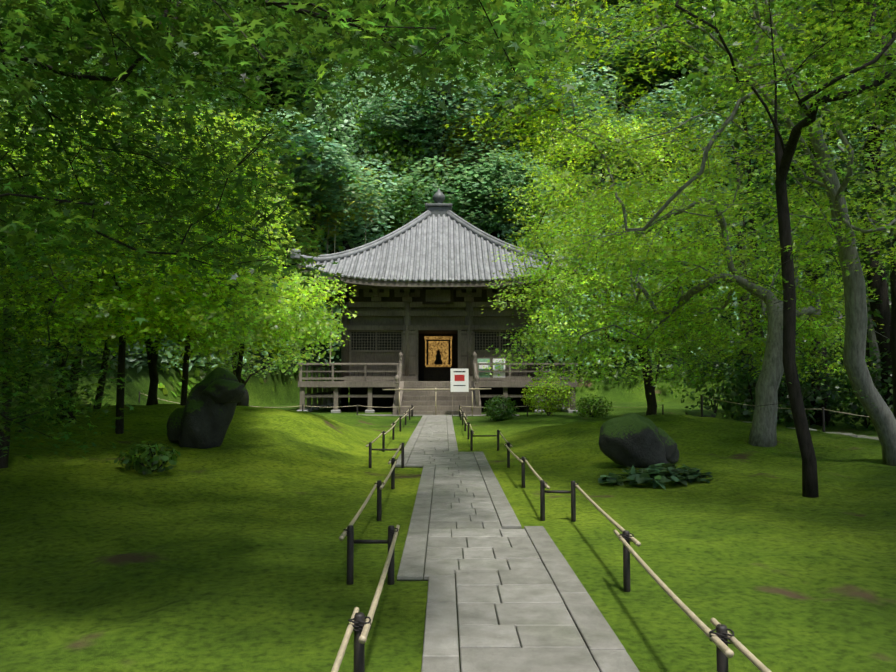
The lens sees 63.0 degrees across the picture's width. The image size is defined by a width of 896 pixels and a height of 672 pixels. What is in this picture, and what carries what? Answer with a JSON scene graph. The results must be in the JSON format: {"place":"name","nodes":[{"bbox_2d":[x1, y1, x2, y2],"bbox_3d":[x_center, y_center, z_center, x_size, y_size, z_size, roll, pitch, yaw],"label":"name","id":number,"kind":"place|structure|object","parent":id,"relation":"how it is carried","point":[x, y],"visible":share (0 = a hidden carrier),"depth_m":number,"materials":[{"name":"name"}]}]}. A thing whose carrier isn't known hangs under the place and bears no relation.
{"place":"outdoors","nodes":[
{"label":"outdoors","id":0,"kind":"place"},
{"bbox_2d":[0,0,660,325],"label":"maple","id":1,"kind":"object","parent":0,"point":[44,23],"depth_m":4.79,"materials":[{"name":"green plant"}]},
{"bbox_2d":[0,1,895,671],"bbox_3d":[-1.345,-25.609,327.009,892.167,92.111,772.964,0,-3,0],"label":"ground","id":2,"kind":"structure","parent":0,"point":[230,555],"depth_m":7.45,"materials":[{"name":"green plant"}]},
{"bbox_2d":[0,185,148,462],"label":"tree","id":3,"kind":"object","parent":2,"relation":"on","point":[14,364],"depth_m":7.86,"materials":[{"name":"green plant"}]},
{"bbox_2d":[0,89,266,468],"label":"tree trunks","id":4,"kind":"object","parent":2,"relation":"on","point":[119,426],"visible":0.17,"depth_m":13.36,"materials":[{"name":"black plant"}]},
{"bbox_2d":[0,100,302,423],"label":"maple","id":5,"kind":"object","parent":2,"relation":"on","point":[221,316],"depth_m":11.82,"materials":[{"name":"green plant"}]},
{"bbox_2d":[33,174,356,404],"bbox_3d":[-6.756,-1.440,18.529,9.209,6.657,6.647,0,-3,0],"label":"maple","id":6,"kind":"object","parent":2,"relation":"on","point":[298,323],"depth_m":17.76,"materials":[{"name":"green plant"}]},
{"bbox_2d":[164,287,330,385],"bbox_3d":[-6.210,0.508,22.687,5.829,4.481,5.958,0,-3,0],"label":"tree","id":7,"kind":"object","parent":2,"relation":"on","point":[308,357],"depth_m":22.18,"materials":[{"name":"green plant"}]},
{"bbox_2d":[291,47,533,270],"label":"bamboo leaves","id":8,"kind":"object","parent":2,"relation":"on","point":[352,217],"visible":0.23,"depth_m":55.84,"materials":[{"name":"green plant"}]},
{"bbox_2d":[290,188,581,415],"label":"temple hall","id":9,"kind":"structure","parent":2,"relation":"on","point":[422,331],"depth_m":35.88,"materials":[{"name":"grey"}]},
{"bbox_2d":[167,367,715,467],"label":"rocks","id":10,"kind":"object","parent":2,"relation":"on","point":[203,418],"visible":0.83,"depth_m":12.42,"materials":[{"name":"grey stone"}]},
{"bbox_2d":[139,392,868,671],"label":"fence","id":11,"kind":"object","parent":2,"relation":"on","point":[721,636],"visible":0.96,"depth_m":5.54,"materials":[{"name":"brown wood"}]},
{"bbox_2d":[510,120,723,415],"bbox_3d":[6.291,-2.832,25.625,8.703,11.980,7.196,0,-3,0],"label":"maple","id":12,"kind":"object","parent":2,"relation":"on","point":[651,401],"visible":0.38,"depth_m":25.20,"materials":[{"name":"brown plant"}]},
{"bbox_2d":[598,463,714,489],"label":"ground cover leaves","id":13,"kind":"object","parent":2,"relation":"on","point":[659,473],"visible":1,"depth_m":10.87,"materials":[{"name":"green plant"}]},
{"bbox_2d":[446,0,895,420],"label":"maple leaves","id":14,"kind":"object","parent":2,"relation":"on","point":[668,256],"visible":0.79,"depth_m":14.96,"materials":[{"name":"green plant"}]},
{"bbox_2d":[498,0,895,465],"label":"pale trunk wood","id":15,"kind":"object","parent":2,"relation":"on","point":[882,417],"visible":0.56,"depth_m":11.93,"materials":[{"name":"grey plant"}]},
{"bbox_2d":[560,186,843,446],"bbox_3d":[6.401,-0.771,16.986,8.159,6.259,6.147,0,-3,0],"label":"maple wood","id":16,"kind":"object","parent":2,"relation":"on","point":[763,433],"visible":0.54,"depth_m":14.82,"materials":[{"name":"grey plant"}]},
{"bbox_2d":[655,0,895,430],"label":"wood","id":17,"kind":"object","parent":2,"relation":"on","point":[739,386],"depth_m":23.94,"materials":[{"name":"green plant"}]},
{"bbox_2d":[675,0,895,497],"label":"dark trunk","id":18,"kind":"object","parent":2,"relation":"on","point":[784,155],"visible":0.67,"depth_m":9.61,"materials":[{"name":"brown plant"}]},
{"bbox_2d":[0,0,895,396],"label":"trees","id":19,"kind":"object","parent":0,"point":[414,170],"depth_m":54.74,"materials":[{"name":"green plant"}]},
{"bbox_2d":[0,0,895,409],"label":"tall trees","id":20,"kind":"object","parent":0,"point":[819,8],"depth_m":24.03,"materials":[{"name":"green plant"}]},
{"bbox_2d":[371,414,639,671],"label":"stone path","id":21,"kind":"structure","parent":0,"point":[548,610],"depth_m":5.67,"materials":[{"name":"stone"}]},
{"bbox_2d":[742,421,878,439],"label":"side path","id":22,"kind":"structure","parent":0,"point":[854,435],"depth_m":18.03,"materials":[{"name":"stone"}]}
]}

